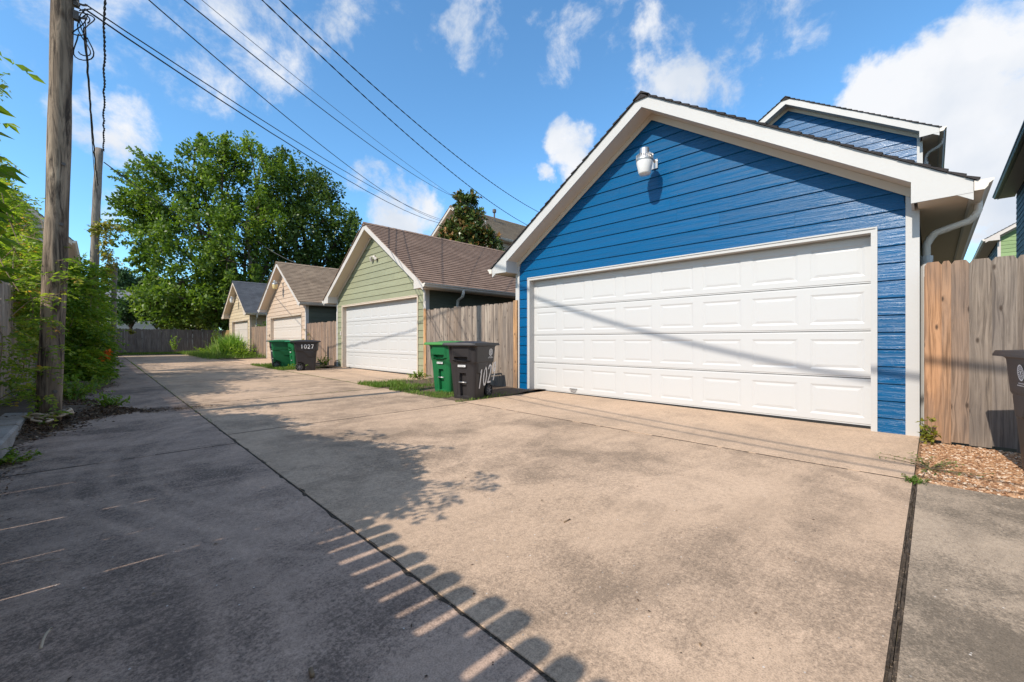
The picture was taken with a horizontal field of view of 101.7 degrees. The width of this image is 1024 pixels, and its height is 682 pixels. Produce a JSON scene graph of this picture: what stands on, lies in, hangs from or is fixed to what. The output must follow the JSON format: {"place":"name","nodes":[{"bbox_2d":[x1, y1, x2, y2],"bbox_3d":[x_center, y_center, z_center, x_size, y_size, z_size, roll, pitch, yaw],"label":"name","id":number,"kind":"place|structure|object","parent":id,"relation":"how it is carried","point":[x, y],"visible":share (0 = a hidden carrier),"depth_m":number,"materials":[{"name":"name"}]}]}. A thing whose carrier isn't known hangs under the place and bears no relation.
{"place":"outdoors","nodes":[
{"label":"outdoors","id":0,"kind":"place"},
{"bbox_2d":[0,363,136,453],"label":"soil bank","id":1,"kind":"structure","parent":0,"point":[22,406],"depth_m":5.28,"materials":[{"name":"brown soil"}]},
{"bbox_2d":[21,408,73,422],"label":"broken rocks","id":2,"kind":"object","parent":1,"relation":"on","point":[32,416],"visible":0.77,"depth_m":4.64,"materials":[{"name":"grey stone"}]},
{"bbox_2d":[35,0,94,421],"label":"utility pole","id":3,"kind":"object","parent":1,"relation":"on","point":[64,15],"visible":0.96,"depth_m":4.80,"materials":[{"name":"brown wood"}]},
{"bbox_2d":[84,15,96,192],"bbox_3d":[-8.160,-3.824,8.118,0.010,0.364,8.702,0,0,-44],"label":"overhead cable","id":4,"kind":"object","parent":3,"relation":"attached to","point":[91,125],"visible":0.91,"depth_m":7.27,"materials":[{"name":"black rubber"}]},
{"bbox_2d":[83,27,98,185],"bbox_3d":[-8.158,-3.962,8.135,0.034,0.511,8.722,0,0,-44],"label":"overhead cable","id":5,"kind":"object","parent":3,"relation":"attached to","point":[87,66],"visible":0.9,"depth_m":6.25,"materials":[{"name":"black rubber"}]},
{"bbox_2d":[84,8,441,223],"bbox_3d":[-4.695,-5.574,15.218,0.029,3.203,20.448,0,0,2],"label":"overhead cable","id":6,"kind":"object","parent":3,"relation":"attached to","point":[220,99],"visible":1,"depth_m":6.88,"materials":[{"name":"black rubber"}]},
{"bbox_2d":[88,6,441,219],"bbox_3d":[-4.657,-5.701,15.180,0.024,3.332,20.369,0,0,3],"label":"overhead cable","id":7,"kind":"object","parent":3,"relation":"attached to","point":[227,97],"visible":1,"depth_m":7.07,"materials":[{"name":"black rubber"}]},
{"bbox_2d":[149,0,443,221],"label":"overhead cable","id":8,"kind":"object","parent":3,"relation":"attached to","point":[258,93],"visible":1,"depth_m":7.82,"materials":[{"name":"black rubber"}]},
{"bbox_2d":[184,0,451,195],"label":"overhead cable","id":9,"kind":"object","parent":3,"relation":"attached to","point":[287,82],"visible":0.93,"depth_m":8.52,"materials":[{"name":"black rubber"}]},
{"bbox_2d":[202,0,502,224],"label":"overhead cable","id":10,"kind":"object","parent":3,"relation":"attached to","point":[323,99],"visible":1,"depth_m":8.59,"materials":[{"name":"black rubber"}]},
{"bbox_2d":[262,0,526,224],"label":"overhead cable","id":11,"kind":"object","parent":3,"relation":"attached to","point":[283,20],"visible":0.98,"depth_m":9.32,"materials":[{"name":"black rubber"}]},
{"bbox_2d":[279,0,537,211],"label":"overhead cable","id":12,"kind":"object","parent":3,"relation":"attached to","point":[286,6],"visible":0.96,"depth_m":9.60,"materials":[{"name":"black rubber"}]},
{"bbox_2d":[34,373,107,398],"bbox_3d":[-6.820,0.706,6.524,0.854,0.417,0.744,0,0,19],"label":"weed","id":13,"kind":"object","parent":1,"relation":"on","point":[67,391],"visible":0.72,"depth_m":6.47,"materials":[{"name":"green plant"}]},
{"bbox_2d":[37,252,128,382],"bbox_3d":[-10.698,-0.386,10.477,1.643,3.429,5.462,0,0,-40],"label":"hedge","id":14,"kind":"object","parent":1,"relation":"on","point":[89,360],"visible":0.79,"depth_m":9.36,"materials":[{"name":"green plant"}]},
{"bbox_2d":[90,147,103,345],"bbox_3d":[-11.326,-2.150,11.312,0.353,6.207,0.222,0,0,-45],"label":"utility pole","id":15,"kind":"object","parent":1,"relation":"on","point":[95,216],"visible":0.44,"depth_m":11.28,"materials":[{"name":"grey wood"}]},
{"bbox_2d":[84,218,124,302],"bbox_3d":[-10.873,-2.122,11.168,0.846,2.369,0.505,0,0,-7],"label":"vine","id":16,"kind":"object","parent":15,"relation":"attached to","point":[106,254],"visible":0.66,"depth_m":11.12,"materials":[{"name":"green plant"}]},
{"bbox_2d":[102,0,106,151],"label":"overhead cable","id":17,"kind":"object","parent":15,"relation":"attached to","point":[104,50],"visible":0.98,"depth_m":8.57,"materials":[{"name":"black rubber"}]},
{"bbox_2d":[104,162,271,268],"bbox_3d":[-16.109,-5.622,24.863,0.024,1.583,28.596,0,0,-20],"label":"overhead cable","id":18,"kind":"object","parent":15,"relation":"attached to","point":[170,210],"visible":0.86,"depth_m":14.94,"materials":[{"name":"black rubber"}]},
{"bbox_2d":[84,390,130,407],"bbox_3d":[-5.452,0.793,5.648,0.419,0.269,0.412,0,0,20],"label":"weed","id":19,"kind":"object","parent":1,"relation":"on","point":[109,400],"visible":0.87,"depth_m":5.61,"materials":[{"name":"green plant"}]},
{"bbox_2d":[205,343,218,353],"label":"ornamental grass","id":20,"kind":"object","parent":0,"point":[210,348],"depth_m":24.90,"materials":[{"name":"green plant"}]},
{"bbox_2d":[0,356,546,681],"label":"alley lane","id":21,"kind":"structure","parent":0,"point":[281,580],"depth_m":1.75,"materials":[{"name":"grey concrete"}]},
{"bbox_2d":[0,447,41,465],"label":"weed","id":22,"kind":"object","parent":21,"relation":"on","point":[7,459],"visible":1,"depth_m":3.30,"materials":[{"name":"green plant"}]},
{"bbox_2d":[39,627,51,648],"bbox_3d":[-1.563,0.994,1.395,0.014,0.009,0.118,0,0,-37],"label":"stick","id":23,"kind":"object","parent":21,"relation":"on","point":[44,637],"visible":1,"depth_m":1.39,"materials":[{"name":"grey wood"}]},
{"bbox_2d":[111,262,117,357],"bbox_3d":[-17.264,-1.250,18.091,0.266,4.307,0.202,0,0,-45],"label":"utility pole","id":24,"kind":"object","parent":21,"relation":"on","point":[114,286],"visible":0.24,"depth_m":18.06,"materials":[{"name":"wood"}]},
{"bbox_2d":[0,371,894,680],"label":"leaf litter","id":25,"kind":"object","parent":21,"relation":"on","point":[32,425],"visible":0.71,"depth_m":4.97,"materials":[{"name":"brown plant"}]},
{"bbox_2d":[308,667,314,677],"bbox_3d":[-0.600,0.992,1.248,0.012,0.014,0.032,0,0,-35],"label":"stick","id":26,"kind":"object","parent":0,"point":[311,672],"visible":1,"depth_m":1.24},
{"bbox_2d":[116,354,537,401],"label":"soil","id":27,"kind":"structure","parent":0,"point":[508,389],"depth_m":8.24,"materials":[{"name":"brown soil"}]},
{"bbox_2d":[127,328,135,334],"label":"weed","id":28,"kind":"object","parent":27,"relation":"on","point":[130,332],"visible":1,"depth_m":25.95,"materials":[{"name":"green plant"}]},
{"bbox_2d":[168,335,180,351],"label":"weed","id":29,"kind":"object","parent":27,"relation":"on","point":[173,347],"visible":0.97,"depth_m":27.35,"materials":[{"name":"green plant"}]},
{"bbox_2d":[101,129,299,329],"bbox_3d":[-24.225,-8.156,32.004,14.349,18.449,9.759,0,0,-24],"label":"tree","id":30,"kind":"object","parent":27,"relation":"on","point":[207,291],"visible":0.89,"depth_m":31.56,"materials":[{"name":"green plant"}]},
{"bbox_2d":[194,344,209,351],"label":"weed","id":31,"kind":"object","parent":27,"relation":"on","point":[200,349],"visible":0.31,"depth_m":27.84,"materials":[{"name":"green plant"}]},
{"bbox_2d":[211,325,220,343],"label":"weed","id":32,"kind":"object","parent":27,"relation":"on","point":[217,335],"visible":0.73,"depth_m":28.44,"materials":[{"name":"green plant"}]},
{"bbox_2d":[210,312,228,330],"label":"shrub","id":33,"kind":"object","parent":27,"relation":"on","point":[219,323],"visible":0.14,"depth_m":32.45,"materials":[{"name":"green plant"}]},
{"bbox_2d":[207,331,252,357],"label":"ornamental grass","id":34,"kind":"object","parent":27,"relation":"on","point":[224,345],"depth_m":22.08,"materials":[{"name":"green plant"}]},
{"bbox_2d":[227,344,256,357],"bbox_3d":[-13.834,0.477,21.355,1.302,0.855,1.312,0,0,10],"label":"weed","id":35,"kind":"object","parent":27,"relation":"on","point":[241,351],"visible":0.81,"depth_m":21.30,"materials":[{"name":"green plant"}]},
{"bbox_2d":[266,340,272,363],"bbox_3d":[-8.483,0.436,15.385,0.658,0.977,0.871,0,0,43],"label":"wheeled bin","id":36,"kind":"object","parent":27,"relation":"on","point":[271,350],"visible":0.18,"depth_m":15.22,"materials":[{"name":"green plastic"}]},
{"bbox_2d":[268,340,289,367],"bbox_3d":[-8.008,0.442,14.525,0.871,0.977,0.658,0,0,-29],"label":"wheeled bin","id":37,"kind":"object","parent":27,"relation":"on","point":[280,352],"visible":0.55,"depth_m":14.28,"materials":[{"name":"green plastic"}]},
{"bbox_2d":[284,340,295,368],"bbox_3d":[-7.165,0.446,14.183,0.871,0.977,0.658,0,0,-43],"label":"wheeled bin","id":38,"kind":"object","parent":27,"relation":"on","point":[291,348],"visible":0.33,"depth_m":13.85,"materials":[{"name":"green plastic"}]},
{"bbox_2d":[316,353,331,365],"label":"weed","id":39,"kind":"object","parent":27,"relation":"on","point":[324,362],"visible":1,"depth_m":14.86,"materials":[{"name":"green plant"}]},
{"bbox_2d":[407,369,427,378],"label":"weed","id":40,"kind":"object","parent":27,"relation":"on","point":[414,376],"visible":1,"depth_m":10.21,"materials":[{"name":"green plant"}]},
{"bbox_2d":[424,341,459,392],"bbox_3d":[-1.166,0.483,8.139,0.658,0.977,0.871,0,0,35],"label":"wheeled bin","id":41,"kind":"object","parent":27,"relation":"on","point":[442,370],"visible":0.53,"depth_m":7.86,"materials":[{"name":"green plastic"}]},
{"bbox_2d":[423,300,517,387],"bbox_3d":[-1.055,0.114,9.788,0.184,1.926,3.474,0,0,-45],"label":"fence","id":42,"kind":"object","parent":27,"relation":"on","point":[495,323],"visible":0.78,"depth_m":9.24,"materials":[{"name":"brown wood"}]},
{"bbox_2d":[442,341,499,399],"bbox_3d":[-0.684,0.489,7.254,0.658,0.977,0.871,0,0,27],"label":"wheeled bin","id":43,"kind":"object","parent":27,"relation":"on","point":[471,362],"visible":0.98,"depth_m":7.01,"materials":[{"name":"grey plastic"}]},
{"bbox_2d":[23,349,927,484],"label":"grass","id":44,"kind":"structure","parent":27,"relation":"on","point":[400,385],"depth_m":9.02,"materials":[{"name":"green plant"}]},
{"bbox_2d":[901,473,931,482],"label":"weed","id":45,"kind":"object","parent":44,"relation":"on","point":[905,476],"visible":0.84,"depth_m":2.95,"materials":[{"name":"green plant"}]},
{"bbox_2d":[0,0,1023,329],"label":"sky","id":46,"kind":"structure","parent":0,"point":[520,91],"materials":[{"name":"blue"}]},
{"bbox_2d":[122,354,912,681],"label":"alley pavement","id":47,"kind":"structure","parent":0,"point":[684,544],"depth_m":2.26,"materials":[{"name":"beige concrete"}]},
{"bbox_2d":[0,357,907,681],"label":"joint filler","id":48,"kind":"object","parent":47,"relation":"on","point":[442,599],"visible":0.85,"depth_m":2.10,"materials":[{"name":"asphalt"},{"name":"tar sealant"}]},
{"bbox_2d":[213,356,919,478],"bbox_3d":[-7.677,0.984,15.127,2.060,0.267,32.100,0,0,-45],"label":"driveway apron","id":49,"kind":"object","parent":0,"point":[859,449],"visible":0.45,"depth_m":4.77,"materials":[{"name":"concrete"}]},
{"bbox_2d":[290,340,320,370],"bbox_3d":[-6.642,0.450,13.416,0.871,0.977,0.658,0,0,-27],"label":"wheeled bin","id":50,"kind":"object","parent":49,"relation":"on","point":[306,352],"visible":0.99,"depth_m":13.20,"materials":[{"name":"grey plastic"}]},
{"bbox_2d":[118,354,1020,640],"bbox_3d":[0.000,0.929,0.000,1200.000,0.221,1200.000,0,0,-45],"label":"ground","id":51,"kind":"structure","parent":0,"point":[918,448],"depth_m":4.23,"materials":[{"name":"brown soil"}]},
{"bbox_2d":[0,413,26,457],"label":"kerb","id":52,"kind":"structure","parent":51,"relation":"on","point":[10,426],"depth_m":4.09,"materials":[{"name":"concrete"}]},
{"bbox_2d":[0,280,37,404],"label":"fence","id":53,"kind":"object","parent":51,"relation":"on","point":[6,307],"visible":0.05,"depth_m":5.76,"materials":[{"name":"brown wood"}]},
{"bbox_2d":[0,51,90,427],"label":"vine","id":54,"kind":"object","parent":53,"relation":"attached to","point":[21,249],"visible":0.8,"depth_m":5.45,"materials":[{"name":"green plant"}]},
{"bbox_2d":[14,193,80,267],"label":"house","id":55,"kind":"structure","parent":51,"relation":"on","point":[74,249],"depth_m":15.23,"materials":[{"name":"paint"}]},
{"bbox_2d":[110,263,139,290],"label":"tree","id":56,"kind":"object","parent":51,"relation":"on","point":[126,278],"visible":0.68,"depth_m":51.51,"materials":[{"name":"green plant"}]},
{"bbox_2d":[109,296,149,328],"bbox_3d":[-31.573,-1.360,34.560,3.130,4.811,2.788,0,0,-45],"label":"shrub","id":57,"kind":"object","parent":51,"relation":"on","point":[128,318],"visible":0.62,"depth_m":33.93,"materials":[{"name":"green plant"}]},
{"bbox_2d":[79,290,214,347],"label":"house","id":58,"kind":"structure","parent":51,"relation":"on","point":[140,326],"depth_m":42.21,"materials":[{"name":"paint"}]},
{"bbox_2d":[134,271,159,285],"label":"tree","id":59,"kind":"object","parent":51,"relation":"on","point":[140,277],"visible":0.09,"depth_m":54.52,"materials":[{"name":"green plant"}]},
{"bbox_2d":[139,308,181,350],"bbox_3d":[-29.616,-1.275,36.136,4.132,4.646,3.147,0,0,8],"label":"tree","id":60,"kind":"object","parent":51,"relation":"on","point":[160,326],"visible":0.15,"depth_m":35.40,"materials":[{"name":"green plant"}]},
{"bbox_2d":[100,328,225,352],"bbox_3d":[-23.994,0.074,28.703,13.311,1.850,0.164,0,0,-45],"label":"fence","id":61,"kind":"object","parent":51,"relation":"on","point":[144,340],"visible":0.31,"depth_m":28.61,"materials":[{"name":"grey wood"}]},
{"bbox_2d":[176,311,218,333],"bbox_3d":[-26.989,-1.154,36.050,4.533,4.399,2.642,0,0,13],"label":"shrub","id":62,"kind":"object","parent":51,"relation":"on","point":[201,326],"visible":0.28,"depth_m":35.43,"materials":[{"name":"green plant"}]},
{"bbox_2d":[221,330,228,339],"bbox_3d":[-19.856,0.120,29.254,0.164,1.747,4.326,0,0,-45],"label":"fence","id":63,"kind":"object","parent":51,"relation":"on","point":[226,332],"visible":0.19,"depth_m":29.69,"materials":[{"name":"orange wood"}]},
{"bbox_2d":[221,281,266,351],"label":"garage","id":64,"kind":"structure","parent":51,"relation":"on","point":[240,311],"depth_m":25.14,"materials":[{"name":"beige paint"}]},
{"bbox_2d":[235,321,247,347],"bbox_3d":[-16.474,-0.165,25.485,0.035,2.070,3.900,0,0,-45],"label":"garage door","id":65,"kind":"structure","parent":64,"relation":"in","point":[242,326],"depth_m":25.42,"materials":[{"name":"beige metal"}]},
{"bbox_2d":[245,220,251,279],"bbox_3d":[-20.952,-5.703,33.508,0.891,8.053,0.302,0,0,0],"label":"utility pole","id":66,"kind":"object","parent":51,"relation":"on","point":[249,261],"visible":0.33,"depth_m":33.39,"materials":[{"name":"grey wood"}]},
{"bbox_2d":[251,326,265,358],"bbox_3d":[-13.618,0.092,22.601,0.163,1.809,3.291,0,0,-45],"label":"fence","id":67,"kind":"object","parent":51,"relation":"on","point":[258,340],"visible":0.73,"depth_m":22.49,"materials":[{"name":"brown wood"}]},
{"bbox_2d":[257,261,337,358],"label":"garage","id":68,"kind":"structure","parent":51,"relation":"on","point":[291,306],"depth_m":18.98,"materials":[{"name":"beige paint"}]},
{"bbox_2d":[274,315,300,339],"bbox_3d":[-10.359,-0.105,19.311,0.035,2.030,4.420,0,0,-45],"label":"garage door","id":69,"kind":"structure","parent":68,"relation":"in","point":[285,328],"depth_m":19.31,"materials":[{"name":"beige metal"}]},
{"bbox_2d":[237,144,362,283],"bbox_3d":[-19.215,-8.402,36.676,12.000,18.934,8.498,0,0,-12],"label":"tree","id":70,"kind":"object","parent":51,"relation":"on","point":[302,209],"visible":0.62,"depth_m":36.12,"materials":[{"name":"green plant"}]},
{"bbox_2d":[307,321,335,367],"bbox_3d":[-7.349,0.146,16.228,0.164,1.774,3.173,0,0,-45],"label":"fence","id":71,"kind":"object","parent":51,"relation":"on","point":[324,333],"visible":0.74,"depth_m":15.87,"materials":[{"name":"brown wood"}]},
{"bbox_2d":[322,222,515,375],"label":"garage","id":72,"kind":"structure","parent":51,"relation":"on","point":[388,285],"depth_m":12.74,"materials":[{"name":"green paint"}]},
{"bbox_2d":[346,298,416,374],"bbox_3d":[-4.149,-0.120,13.040,0.035,2.140,4.830,0,0,-45],"label":"garage door","id":73,"kind":"structure","parent":72,"relation":"in","point":[382,337],"depth_m":12.83,"materials":[{"name":"white metal"}]},
{"bbox_2d":[437,188,505,250],"bbox_3d":[-1.953,-3.429,19.379,3.086,7.362,2.281,0,0,-24],"label":"tree","id":74,"kind":"object","parent":51,"relation":"on","point":[464,223],"visible":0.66,"depth_m":18.94,"materials":[{"name":"green plant"}]},
{"bbox_2d":[431,205,525,249],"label":"house","id":75,"kind":"structure","parent":51,"relation":"on","point":[510,232],"depth_m":25.50,"materials":[{"name":"beige paint"}]},
{"bbox_2d":[488,91,993,437],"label":"garage","id":76,"kind":"structure","parent":51,"relation":"on","point":[664,251],"depth_m":5.67,"materials":[{"name":"blue paint"}]},
{"bbox_2d":[534,236,870,428],"bbox_3d":[2.257,-0.100,6.545,0.074,2.200,5.155,0,0,-45],"label":"garage door","id":77,"kind":"structure","parent":76,"relation":"in","point":[782,333],"depth_m":5.82,"materials":[{"name":"white metal"}]},
{"bbox_2d":[915,441,1023,498],"bbox_3d":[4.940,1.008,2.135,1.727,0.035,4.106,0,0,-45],"label":"wood chips","id":78,"kind":"object","parent":51,"relation":"on","point":[1002,463],"visible":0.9,"depth_m":3.24,"materials":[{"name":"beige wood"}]},
{"bbox_2d":[917,416,941,444],"bbox_3d":[4.030,0.875,4.040,0.133,0.292,0.186,0,0,-45],"label":"sapling","id":79,"kind":"object","parent":78,"relation":"on","point":[926,435],"visible":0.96,"depth_m":4.04,"materials":[{"name":"green plant"}]},
{"bbox_2d":[876,451,991,476],"bbox_3d":[3.290,0.964,3.255,0.537,0.080,0.627,0,0,10],"label":"weed","id":80,"kind":"object","parent":78,"relation":"on","point":[934,467],"visible":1,"depth_m":3.27,"materials":[{"name":"green plant"}]},
{"bbox_2d":[992,350,1023,470],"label":"wheeled bin","id":81,"kind":"object","parent":78,"relation":"on","point":[1015,363],"visible":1,"depth_m":3.17,"materials":[{"name":"grey plastic"}]},
{"bbox_2d":[924,255,1023,452],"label":"fence","id":82,"kind":"object","parent":51,"relation":"on","point":[973,315],"visible":0.94,"depth_m":3.94,"materials":[{"name":"brown wood"}]},
{"bbox_2d":[758,96,946,167],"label":"house","id":83,"kind":"structure","parent":0,"point":[919,142],"depth_m":11.39,"materials":[{"name":"blue paint"}]},
{"bbox_2d":[897,482,1023,681],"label":"alley slab","id":84,"kind":"structure","parent":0,"point":[963,618],"depth_m":1.67,"materials":[{"name":"concrete"}]},
{"bbox_2d":[884,483,917,681],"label":"expansion joint","id":85,"kind":"object","parent":84,"relation":"on","point":[891,669],"visible":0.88,"depth_m":1.61,"materials":[{"name":"brown wood"}]},
{"bbox_2d":[973,223,1016,260],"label":"house","id":86,"kind":"structure","parent":0,"point":[1002,242],"depth_m":20.80,"materials":[{"name":"green paint"}]},
{"bbox_2d":[992,121,1023,258],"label":"house","id":87,"kind":"structure","parent":0,"point":[1010,182],"depth_m":13.40,"materials":[{"name":"blue paint"}]}
]}

